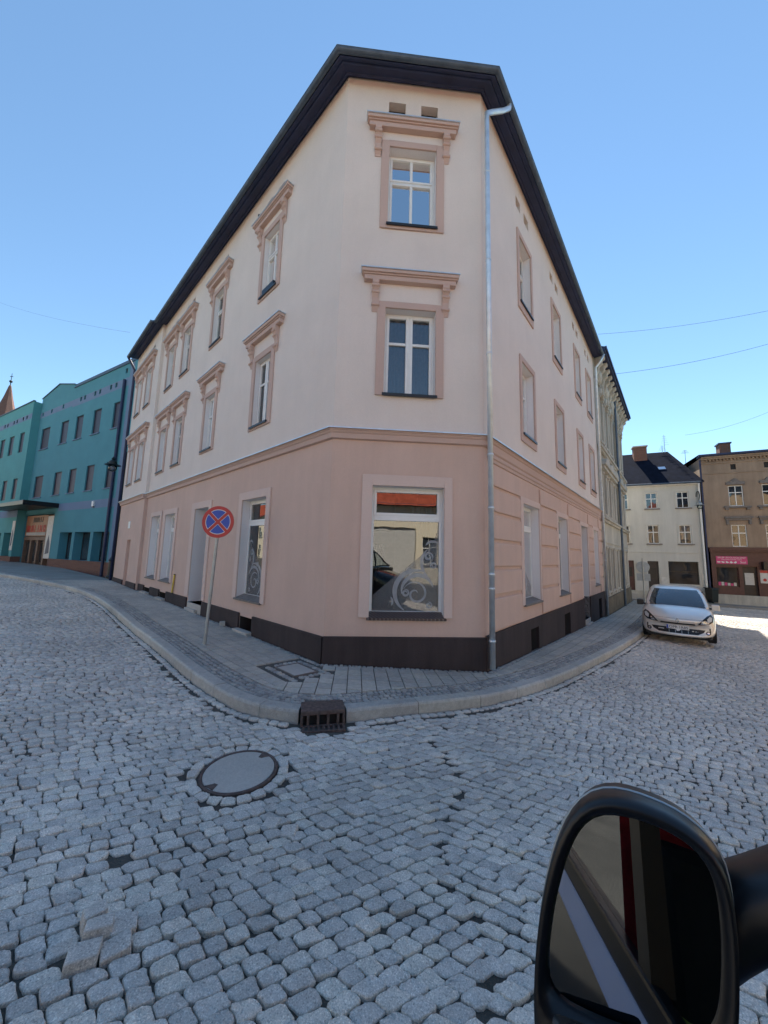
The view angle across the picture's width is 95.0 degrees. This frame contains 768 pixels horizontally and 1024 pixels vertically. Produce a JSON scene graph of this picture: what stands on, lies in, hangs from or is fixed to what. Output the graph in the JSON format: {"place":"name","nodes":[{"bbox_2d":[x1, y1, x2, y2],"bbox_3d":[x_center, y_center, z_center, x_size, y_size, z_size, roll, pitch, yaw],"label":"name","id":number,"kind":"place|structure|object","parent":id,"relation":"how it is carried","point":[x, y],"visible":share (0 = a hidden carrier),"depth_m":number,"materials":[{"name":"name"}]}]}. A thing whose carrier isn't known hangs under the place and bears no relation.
{"place":"outdoors","nodes":[
{"label":"outdoors","id":0,"kind":"place"},
{"bbox_2d":[0,561,108,587],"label":"side pavement","id":1,"kind":"structure","parent":0,"point":[41,571],"depth_m":19.75,"materials":[{"name":"grey stone"}]},
{"bbox_2d":[105,452,127,578],"bbox_3d":[-14.568,-0.026,18.883,1.206,7.165,0.731,8,-10,-43],"label":"street lamp","id":2,"kind":"object","parent":1,"relation":"on","point":[113,462],"visible":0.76,"depth_m":18.90,"materials":[{"name":"black metal"}]},
{"bbox_2d":[262,280,275,293],"bbox_3d":[-2.933,-5.734,9.064,0.580,0.155,0.170,-5,-9,43],"label":"window sill","id":3,"kind":"structure","parent":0,"point":[268,286],"depth_m":8.97,"materials":[{"name":"blue plastic"}]},
{"bbox_2d":[48,580,643,702],"bbox_3d":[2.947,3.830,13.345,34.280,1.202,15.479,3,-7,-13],"label":"pavement","id":4,"kind":"structure","parent":0,"point":[243,655],"depth_m":6.61,"materials":[{"name":"grey stone"}]},
{"bbox_2d":[201,506,233,645],"bbox_3d":[-3.284,1.255,6.818,0.628,2.755,0.119,1,-7,0],"label":"road sign","id":5,"kind":"object","parent":4,"relation":"on","point":[217,522],"visible":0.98,"depth_m":6.88,"materials":[{"name":"blue metal"}]},
{"bbox_2d":[219,621,224,626],"bbox_3d":[-3.898,2.693,8.475,0.124,0.118,0.112,5,-8,-28],"label":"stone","id":6,"kind":"object","parent":4,"relation":"on","point":[221,623],"visible":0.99,"depth_m":8.44,"materials":[{"name":"stone"}]},
{"bbox_2d":[275,663,317,677],"bbox_3d":[-1.396,2.524,5.592,0.560,0.085,0.440,-5,-9,43],"label":"inspection cover","id":7,"kind":"object","parent":4,"relation":"on","point":[294,670],"visible":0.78,"depth_m":5.55,"materials":[{"name":"concrete"}]},
{"bbox_2d":[265,661,330,681],"bbox_3d":[-1.374,2.513,5.574,0.864,0.080,0.697,-5,-9,43],"label":"hatch sett border","id":8,"kind":"object","parent":4,"relation":"on","point":[283,675],"visible":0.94,"depth_m":5.49,"materials":[{"name":"stone"}]},
{"bbox_2d":[0,572,642,658],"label":"pavement sett border","id":9,"kind":"object","parent":4,"relation":"on","point":[143,619],"visible":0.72,"depth_m":9.78,"materials":[{"name":"stone"}]},
{"bbox_2d":[155,632,578,703],"bbox_3d":[-0.307,2.704,6.190,9.046,0.416,3.830,1,-7,0],"label":"pavement sett border","id":10,"kind":"object","parent":4,"relation":"on","point":[252,687],"visible":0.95,"depth_m":5.29,"materials":[{"name":"stone"}]},
{"bbox_2d":[636,558,650,601],"bbox_3d":[13.910,3.883,18.820,0.600,2.816,0.079,-4,-9,37],"label":"road sign","id":11,"kind":"object","parent":4,"relation":"on","point":[642,567],"visible":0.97,"depth_m":18.90,"materials":[{"name":"grey metal"}]},
{"bbox_2d":[0,725,767,1023],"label":"cobbled road","id":12,"kind":"structure","parent":0,"point":[369,867],"depth_m":2.12,"materials":[{"name":"stone"}]},
{"bbox_2d":[61,936,102,980],"bbox_3d":[-1.385,2.065,1.612,0.131,0.112,0.095,8,-9,-24],"label":"cobblestone","id":13,"kind":"object","parent":12,"relation":"on","point":[82,956],"visible":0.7,"depth_m":1.59,"materials":[{"name":"stone"}]},
{"bbox_2d":[79,898,107,940],"bbox_3d":[-1.475,2.077,1.784,0.101,0.115,0.093,13,-19,-43],"label":"cobblestone","id":14,"kind":"object","parent":12,"relation":"on","point":[99,908],"visible":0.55,"depth_m":1.78,"materials":[{"name":"stone"}]},
{"bbox_2d":[99,927,131,968],"bbox_3d":[-1.276,2.108,1.672,0.123,0.114,0.094,3,-2,-37],"label":"cobblestone","id":15,"kind":"object","parent":12,"relation":"on","point":[116,947],"visible":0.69,"depth_m":1.66,"materials":[{"name":"stone"}]},
{"bbox_2d":[0,623,767,830],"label":"cobbled road","id":16,"kind":"structure","parent":0,"point":[117,658],"depth_m":4.47,"materials":[{"name":"stone"}]},
{"bbox_2d":[0,577,767,680],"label":"cobbled road","id":17,"kind":"structure","parent":0,"point":[740,647],"depth_m":10.24,"materials":[{"name":"stone"}]},
{"bbox_2d":[637,584,719,643],"bbox_3d":[10.362,3.416,12.393,2.120,1.620,4.276,-5,-9,42],"label":"parked car","id":18,"kind":"object","parent":17,"relation":"on","point":[681,611],"visible":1,"depth_m":11.20,"materials":[{"name":"silver metal"}]},
{"bbox_2d":[0,0,767,463],"label":"sky","id":19,"kind":"structure","parent":0,"point":[129,129],"materials":[{"name":"blue"}]},
{"bbox_2d":[1,575,767,1023],"bbox_3d":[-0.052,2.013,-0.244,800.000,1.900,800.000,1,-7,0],"label":"ground","id":20,"kind":"structure","parent":0,"point":[485,1017],"depth_m":2.47,"materials":[{"name":"grey stone"}]},
{"bbox_2d":[0,376,14,415],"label":"church tower","id":21,"kind":"structure","parent":20,"relation":"on","point":[6,403],"depth_m":69.65,"materials":[{"name":"orange brick"}]},
{"bbox_2d":[45,935,78,965],"bbox_3d":[-1.524,2.120,1.660,0.121,0.118,0.087,3,-13,-36],"label":"cobblestone","id":22,"kind":"object","parent":20,"relation":"on","point":[57,952],"visible":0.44,"depth_m":1.65,"materials":[{"name":"stone"}]},
{"bbox_2d":[0,358,137,576],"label":"teal building","id":23,"kind":"structure","parent":20,"relation":"on","point":[61,444],"depth_m":25.19,"materials":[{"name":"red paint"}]},
{"bbox_2d":[0,439,5,457],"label":"window","id":24,"kind":"structure","parent":23,"relation":"in","point":[2,445],"depth_m":31.58,"materials":[{"name":"grey glass"}]},
{"bbox_2d":[0,480,7,500],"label":"window","id":25,"kind":"structure","parent":23,"relation":"in","point":[4,486],"depth_m":30.05,"materials":[{"name":"grey glass"}]},
{"bbox_2d":[1,533,10,555],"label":"shop window","id":26,"kind":"structure","parent":23,"relation":"in","point":[6,539],"depth_m":28.64,"materials":[{"name":"teal glass"}]},
{"bbox_2d":[7,436,14,455],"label":"window","id":27,"kind":"structure","parent":23,"relation":"in","point":[11,442],"depth_m":30.52,"materials":[{"name":"grey glass"}]},
{"bbox_2d":[10,478,17,498],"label":"window","id":28,"kind":"structure","parent":23,"relation":"in","point":[13,492],"depth_m":28.89,"materials":[{"name":"grey glass"}]},
{"bbox_2d":[18,432,24,452],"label":"window","id":29,"kind":"structure","parent":23,"relation":"in","point":[20,447],"depth_m":29.36,"materials":[{"name":"grey glass"}]},
{"bbox_2d":[25,540,29,562],"bbox_3d":[-27.893,3.287,27.627,0.980,2.100,0.085,-2,-8,29],"label":"door","id":30,"kind":"structure","parent":23,"relation":"in","point":[28,543],"depth_m":27.74,"materials":[{"name":"brown wood"}]},
{"bbox_2d":[31,540,36,563],"bbox_3d":[-26.754,3.241,27.001,0.980,2.100,0.085,-2,-8,29],"label":"door","id":31,"kind":"structure","parent":23,"relation":"in","point":[33,554],"depth_m":27.11,"materials":[{"name":"brown wood"}]},
{"bbox_2d":[32,475,43,497],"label":"window","id":32,"kind":"structure","parent":23,"relation":"in","point":[37,489],"depth_m":27.84,"materials":[{"name":"grey glass"}]},
{"bbox_2d":[38,541,43,564],"bbox_3d":[-25.616,3.194,26.375,0.980,2.100,0.085,-2,-8,29],"label":"door","id":33,"kind":"structure","parent":23,"relation":"in","point":[41,546],"depth_m":26.47,"materials":[{"name":"brown wood"}]},
{"bbox_2d":[39,427,50,449],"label":"window","id":34,"kind":"structure","parent":23,"relation":"in","point":[45,432],"depth_m":28.31,"materials":[{"name":"grey glass"}]},
{"bbox_2d":[52,471,61,494],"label":"window","id":35,"kind":"structure","parent":23,"relation":"in","point":[57,477],"depth_m":26.14,"materials":[{"name":"grey glass"}]},
{"bbox_2d":[59,420,68,443],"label":"window","id":36,"kind":"structure","parent":23,"relation":"in","point":[64,428],"depth_m":26.61,"materials":[{"name":"grey glass"}]},
{"bbox_2d":[57,532,71,559],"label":"shop window","id":37,"kind":"structure","parent":23,"relation":"in","point":[64,544],"depth_m":24.78,"materials":[{"name":"teal glass"}]},
{"bbox_2d":[67,468,76,492],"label":"window","id":38,"kind":"structure","parent":23,"relation":"in","point":[72,473],"depth_m":24.97,"materials":[{"name":"grey glass"}]},
{"bbox_2d":[74,415,83,438],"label":"window","id":39,"kind":"structure","parent":23,"relation":"in","point":[79,422],"depth_m":25.43,"materials":[{"name":"grey glass"}]},
{"bbox_2d":[71,532,89,560],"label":"shop window","id":40,"kind":"structure","parent":23,"relation":"in","point":[81,539],"depth_m":23.65,"materials":[{"name":"teal glass"}]},
{"bbox_2d":[84,464,94,490],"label":"window","id":41,"kind":"structure","parent":23,"relation":"in","point":[90,469],"depth_m":23.68,"materials":[{"name":"grey glass"}]},
{"bbox_2d":[91,408,101,433],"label":"window","id":42,"kind":"structure","parent":23,"relation":"in","point":[97,413],"depth_m":24.16,"materials":[{"name":"grey glass"}]},
{"bbox_2d":[90,531,109,561],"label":"shop window","id":43,"kind":"structure","parent":23,"relation":"in","point":[98,537],"depth_m":22.41,"materials":[{"name":"teal glass"}]},
{"bbox_2d":[104,462,111,487],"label":"window","id":44,"kind":"structure","parent":23,"relation":"in","point":[108,473],"depth_m":22.41,"materials":[{"name":"grey glass"}]},
{"bbox_2d":[111,401,119,427],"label":"window","id":45,"kind":"structure","parent":23,"relation":"in","point":[116,405],"depth_m":22.88,"materials":[{"name":"grey glass"}]},
{"bbox_2d":[81,911,114,941],"bbox_3d":[-1.398,2.062,1.712,0.120,0.115,0.088,12,-19,-27],"label":"cobblestone","id":46,"kind":"object","parent":20,"relation":"on","point":[98,926],"visible":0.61,"depth_m":1.70,"materials":[{"name":"stone"}]},
{"bbox_2d":[109,910,137,938],"bbox_3d":[-1.308,2.109,1.755,0.112,0.117,0.088,13,-8,-31],"label":"cobblestone","id":47,"kind":"object","parent":20,"relation":"on","point":[124,922],"visible":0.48,"depth_m":1.76,"materials":[{"name":"stone"}]},
{"bbox_2d":[198,750,277,796],"bbox_3d":[-1.280,2.312,3.110,0.650,0.060,0.650,1,-7,0],"label":"manhole cover","id":48,"kind":"object","parent":20,"relation":"on","point":[237,773],"visible":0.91,"depth_m":3.06,"materials":[{"name":"metal"}]},
{"bbox_2d":[262,817,280,829],"bbox_3d":[-0.808,2.290,2.536,0.115,0.115,0.102,-9,-2,12],"label":"cobblestone","id":49,"kind":"object","parent":20,"relation":"on","point":[270,822],"visible":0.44,"depth_m":2.53,"materials":[{"name":"stone"}]},
{"bbox_2d":[280,823,298,837],"bbox_3d":[-0.668,2.287,2.475,0.119,0.110,0.103,-8,-1,5],"label":"cobblestone","id":50,"kind":"object","parent":20,"relation":"on","point":[289,829],"visible":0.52,"depth_m":2.47,"materials":[{"name":"stone"}]},
{"bbox_2d":[0,573,644,723],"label":"kerb","id":51,"kind":"structure","parent":20,"relation":"on","point":[208,683],"depth_m":5.04,"materials":[{"name":"stone"}]},
{"bbox_2d":[300,700,345,732],"bbox_3d":[-0.724,2.428,4.149,0.512,0.222,0.425,3,-7,-12],"label":"kerb drain","id":52,"kind":"object","parent":20,"relation":"on","point":[328,714],"visible":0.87,"depth_m":4.12,"materials":[{"name":"metal"}]},
{"bbox_2d":[109,44,608,671],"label":"corner building","id":53,"kind":"structure","parent":20,"relation":"on","point":[369,420],"depth_m":7.51,"materials":[{"name":"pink paint"}]},
{"bbox_2d":[125,445,135,486],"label":"window","id":54,"kind":"structure","parent":53,"relation":"in","point":[132,450],"depth_m":17.55,"materials":[{"name":"beige glass"}]},
{"bbox_2d":[126,421,149,482],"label":"window","id":55,"kind":"structure","parent":53,"relation":"in","point":[135,435],"depth_m":16.39,"materials":[{"name":"beige glass"}]},
{"bbox_2d":[133,375,142,418],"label":"window","id":56,"kind":"structure","parent":53,"relation":"in","point":[139,385],"depth_m":17.97,"materials":[{"name":"beige glass"}]},
{"bbox_2d":[133,348,157,409],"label":"window","id":57,"kind":"structure","parent":53,"relation":"in","point":[143,369],"depth_m":16.83,"materials":[{"name":"beige glass"}]},
{"bbox_2d":[144,511,162,579],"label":"window","id":58,"kind":"structure","parent":53,"relation":"in","point":[156,517],"depth_m":14.02,"materials":[{"name":"white glass"}]},
{"bbox_2d":[154,405,171,475],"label":"window","id":59,"kind":"structure","parent":53,"relation":"in","point":[166,412],"depth_m":14.49,"materials":[{"name":"beige glass"}]},
{"bbox_2d":[157,507,177,583],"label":"window","id":60,"kind":"structure","parent":53,"relation":"in","point":[167,546],"depth_m":12.82,"materials":[{"name":"white glass"}]},
{"bbox_2d":[162,323,179,393],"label":"window","id":61,"kind":"structure","parent":53,"relation":"in","point":[170,355],"depth_m":14.91,"materials":[{"name":"beige glass"}]},
{"bbox_2d":[171,574,174,592],"bbox_3d":[-6.927,2.353,11.544,0.156,0.622,0.040,-5,-9,43],"label":"pipe","id":62,"kind":"object","parent":53,"relation":"on","point":[173,583],"visible":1,"depth_m":11.52,"materials":[{"name":"yellow metal"}]},
{"bbox_2d":[169,390,189,468],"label":"window","id":63,"kind":"structure","parent":53,"relation":"in","point":[178,421],"depth_m":13.19,"materials":[{"name":"beige glass"}]},
{"bbox_2d":[178,301,198,378],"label":"window","id":64,"kind":"structure","parent":53,"relation":"in","point":[187,333],"depth_m":13.60,"materials":[{"name":"beige glass"}]},
{"bbox_2d":[184,500,212,614],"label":"door","id":65,"kind":"structure","parent":53,"relation":"in","point":[198,546],"depth_m":10.80,"materials":[{"name":"white wood"}]},
{"bbox_2d":[196,361,224,454],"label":"window","id":66,"kind":"structure","parent":53,"relation":"in","point":[209,401],"depth_m":11.17,"materials":[{"name":"beige glass"}]},
{"bbox_2d":[205,256,233,350],"bbox_3d":[-5.350,-6.585,11.452,1.830,2.484,0.423,-5,-9,43],"label":"window","id":67,"kind":"structure","parent":53,"relation":"in","point":[223,271],"depth_m":11.60,"materials":[{"name":"beige glass"}]},
{"bbox_2d":[232,487,271,604],"bbox_3d":[-3.031,0.785,8.289,1.540,2.584,0.310,-5,-9,43],"label":"window","id":68,"kind":"structure","parent":53,"relation":"in","point":[245,521],"depth_m":8.58,"materials":[{"name":"beige glass"}]},
{"bbox_2d":[242,309,285,432],"bbox_3d":[-3.005,-3.334,8.770,1.850,2.584,0.423,-5,-9,43],"label":"window","id":69,"kind":"structure","parent":53,"relation":"in","point":[273,323],"depth_m":8.87,"materials":[{"name":"beige glass"}]},
{"bbox_2d":[251,179,293,303],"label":"window","id":70,"kind":"structure","parent":53,"relation":"in","point":[270,246],"depth_m":9.29,"materials":[{"name":"beige glass"}]},
{"bbox_2d":[358,474,452,620],"bbox_3d":[0.410,0.646,6.571,1.681,2.603,0.608,1,-7,0],"label":"window","id":71,"kind":"structure","parent":53,"relation":"in","point":[433,521],"depth_m":6.47,"materials":[{"name":"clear glass"}]},
{"bbox_2d":[361,265,460,398],"bbox_3d":[0.484,-3.437,6.923,1.950,2.545,0.473,2,-7,-4],"label":"window","id":72,"kind":"structure","parent":53,"relation":"in","point":[409,355],"depth_m":6.95,"materials":[{"name":"clear glass"}]},
{"bbox_2d":[367,110,460,233],"bbox_3d":[0.576,-6.932,7.334,1.950,2.484,0.446,2,-7,-4],"label":"window","id":73,"kind":"structure","parent":53,"relation":"in","point":[412,180],"depth_m":7.37,"materials":[{"name":"clear glass"}]},
{"bbox_2d":[516,226,533,328],"bbox_3d":[3.698,-6.211,9.469,0.322,2.232,1.170,-4,-9,40],"label":"window","id":74,"kind":"structure","parent":53,"relation":"in","point":[524,265],"depth_m":9.74,"materials":[{"name":"beige glass"}]},
{"bbox_2d":[519,353,537,451],"bbox_3d":[3.630,-2.749,9.017,0.889,2.228,0.984,1,-7,0],"label":"window","id":75,"kind":"structure","parent":53,"relation":"in","point":[528,422],"depth_m":9.34,"materials":[{"name":"beige glass"}]},
{"bbox_2d":[519,496,543,606],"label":"window","id":76,"kind":"structure","parent":53,"relation":"in","point":[530,519],"depth_m":8.98,"materials":[{"name":"white glass"}]},
{"bbox_2d":[550,297,562,374],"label":"window","id":77,"kind":"structure","parent":53,"relation":"in","point":[555,315],"depth_m":12.15,"materials":[{"name":"beige glass"}]},
{"bbox_2d":[554,399,566,474],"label":"window","id":78,"kind":"structure","parent":53,"relation":"in","point":[560,445],"depth_m":11.74,"materials":[{"name":"beige glass"}]},
{"bbox_2d":[555,511,571,596],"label":"window","id":79,"kind":"structure","parent":53,"relation":"in","point":[562,529],"depth_m":11.31,"materials":[{"name":"white glass"}]},
{"bbox_2d":[573,343,582,405],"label":"window","id":80,"kind":"structure","parent":53,"relation":"in","point":[576,357],"depth_m":14.52,"materials":[{"name":"beige glass"}]},
{"bbox_2d":[576,428,585,488],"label":"window","id":81,"kind":"structure","parent":53,"relation":"in","point":[580,440],"depth_m":14.11,"materials":[{"name":"beige glass"}]},
{"bbox_2d":[579,521,592,624],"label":"door","id":82,"kind":"structure","parent":53,"relation":"in","point":[586,579],"depth_m":13.71,"materials":[{"name":"white wood"}]},
{"bbox_2d":[585,368,592,423],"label":"window","id":83,"kind":"structure","parent":53,"relation":"in","point":[587,377],"depth_m":16.34,"materials":[{"name":"clear glass"}]},
{"bbox_2d":[588,444,596,497],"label":"window","id":84,"kind":"structure","parent":53,"relation":"in","point":[591,453],"depth_m":15.93,"materials":[{"name":"clear glass"}]},
{"bbox_2d":[592,526,601,586],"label":"window","id":85,"kind":"structure","parent":53,"relation":"in","point":[595,538],"depth_m":15.57,"materials":[{"name":"clear glass"}]},
{"bbox_2d":[593,346,631,615],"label":"grey house","id":86,"kind":"structure","parent":20,"relation":"on","point":[614,416],"depth_m":19.58,"materials":[{"name":"paint"}]},
{"bbox_2d":[622,435,707,597],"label":"white house","id":87,"kind":"structure","parent":20,"relation":"on","point":[664,526],"depth_m":26.22,"materials":[{"name":"white painted plaster"},{"name":"dark slate"},{"name":"red brown brick"}]},
{"bbox_2d":[625,493,630,509],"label":"window","id":88,"kind":"structure","parent":87,"relation":"in","point":[627,500],"depth_m":27.31,"materials":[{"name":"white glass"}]},
{"bbox_2d":[626,524,632,544],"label":"window","id":89,"kind":"structure","parent":87,"relation":"in","point":[629,536],"depth_m":26.98,"materials":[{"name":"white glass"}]},
{"bbox_2d":[628,560,635,589],"bbox_3d":[18.739,4.885,26.691,0.480,2.400,0.220,-2,-8,25],"label":"door","id":90,"kind":"structure","parent":87,"relation":"in","point":[631,562],"depth_m":26.71,"materials":[{"name":"brown wood"}]},
{"bbox_2d":[644,491,659,509],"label":"window","id":91,"kind":"structure","parent":87,"relation":"in","point":[651,499],"depth_m":26.69,"materials":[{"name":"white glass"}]},
{"bbox_2d":[647,561,659,588],"bbox_3d":[20.014,4.877,26.100,0.670,2.440,0.220,-2,-8,25],"label":"door","id":92,"kind":"structure","parent":87,"relation":"in","point":[653,571],"depth_m":26.16,"materials":[{"name":"brown wood"}]},
{"bbox_2d":[646,524,662,544],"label":"window","id":93,"kind":"structure","parent":87,"relation":"in","point":[653,531],"depth_m":26.38,"materials":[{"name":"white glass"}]},
{"bbox_2d":[674,490,691,508],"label":"window","id":94,"kind":"structure","parent":87,"relation":"in","point":[682,497],"depth_m":25.90,"materials":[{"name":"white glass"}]},
{"bbox_2d":[677,524,694,544],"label":"window","id":95,"kind":"structure","parent":87,"relation":"in","point":[685,533],"depth_m":25.59,"materials":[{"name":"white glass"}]},
{"bbox_2d":[694,491,704,508],"bbox_3d":[22.460,-0.856,25.148,0.590,1.335,0.778,1,-7,0],"label":"street lamp","id":96,"kind":"object","parent":87,"relation":"attached to","point":[699,503],"visible":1,"depth_m":25.01,"materials":[{"name":"black metal"}]},
{"bbox_2d":[684,442,767,606],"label":"brown house","id":97,"kind":"structure","parent":20,"relation":"on","point":[734,491],"depth_m":24.37,"materials":[{"name":"brown painted plaster"},{"name":"dark slate"},{"name":"dark painted timber"}]},
{"bbox_2d":[716,566,739,586],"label":"shop window","id":98,"kind":"structure","parent":97,"relation":"in","point":[726,576],"depth_m":24.31,"materials":[{"name":"glass"}]},
{"bbox_2d":[728,485,744,505],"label":"window","id":99,"kind":"structure","parent":97,"relation":"in","point":[736,497],"depth_m":24.63,"materials":[{"name":"white glass"}]},
{"bbox_2d":[731,525,747,546],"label":"window","id":100,"kind":"structure","parent":97,"relation":"in","point":[739,532],"depth_m":24.30,"materials":[{"name":"beige glass"}]},
{"bbox_2d":[742,567,759,595],"bbox_3d":[24.758,4.777,23.766,0.740,2.120,0.260,-2,-8,27],"label":"shop door","id":101,"kind":"structure","parent":97,"relation":"in","point":[750,574],"depth_m":23.79,"materials":[{"name":"brown wood"}]},
{"bbox_2d":[762,484,767,504],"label":"window","id":102,"kind":"structure","parent":97,"relation":"in","point":[764,486],"depth_m":23.96,"materials":[{"name":"white glass"}]},
{"bbox_2d":[765,525,767,544],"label":"window","id":103,"kind":"structure","parent":97,"relation":"in","point":[765,525],"depth_m":23.70,"materials":[{"name":"white glass"}]},
{"bbox_2d":[534,783,767,1023],"bbox_3d":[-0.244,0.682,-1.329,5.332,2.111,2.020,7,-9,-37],"label":"wing mirror","id":104,"kind":"object","parent":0,"point":[654,909],"visible":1,"depth_m":0.23,"materials":[{"name":"black plastic"},{"name":"mirror glass"},{"name":"rubber"}]},
{"bbox_2d":[606,311,764,333],"bbox_3d":[31.086,-18.359,32.706,19.916,1.346,0.024,0,-7,15],"label":"overhead cable","id":105,"kind":"object","parent":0,"point":[682,325],"visible":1,"depth_m":33.44,"materials":[{"name":"black plastic"}]},
{"bbox_2d":[618,344,766,373],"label":"overhead cable","id":106,"kind":"object","parent":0,"point":[689,362],"visible":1,"depth_m":27.30,"materials":[{"name":"black plastic"}]},
{"bbox_2d":[632,598,767,610],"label":"pavement","id":107,"kind":"structure","parent":0,"point":[742,606],"depth_m":22.98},
{"bbox_2d":[703,587,719,602],"bbox_3d":[22.486,5.728,24.121,0.580,1.059,0.649,1,-7,0],"label":"wheelie bin","id":108,"kind":"object","parent":107,"relation":"on","point":[712,594],"visible":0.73,"depth_m":23.90,"materials":[{"name":"black plastic"}]}
]}

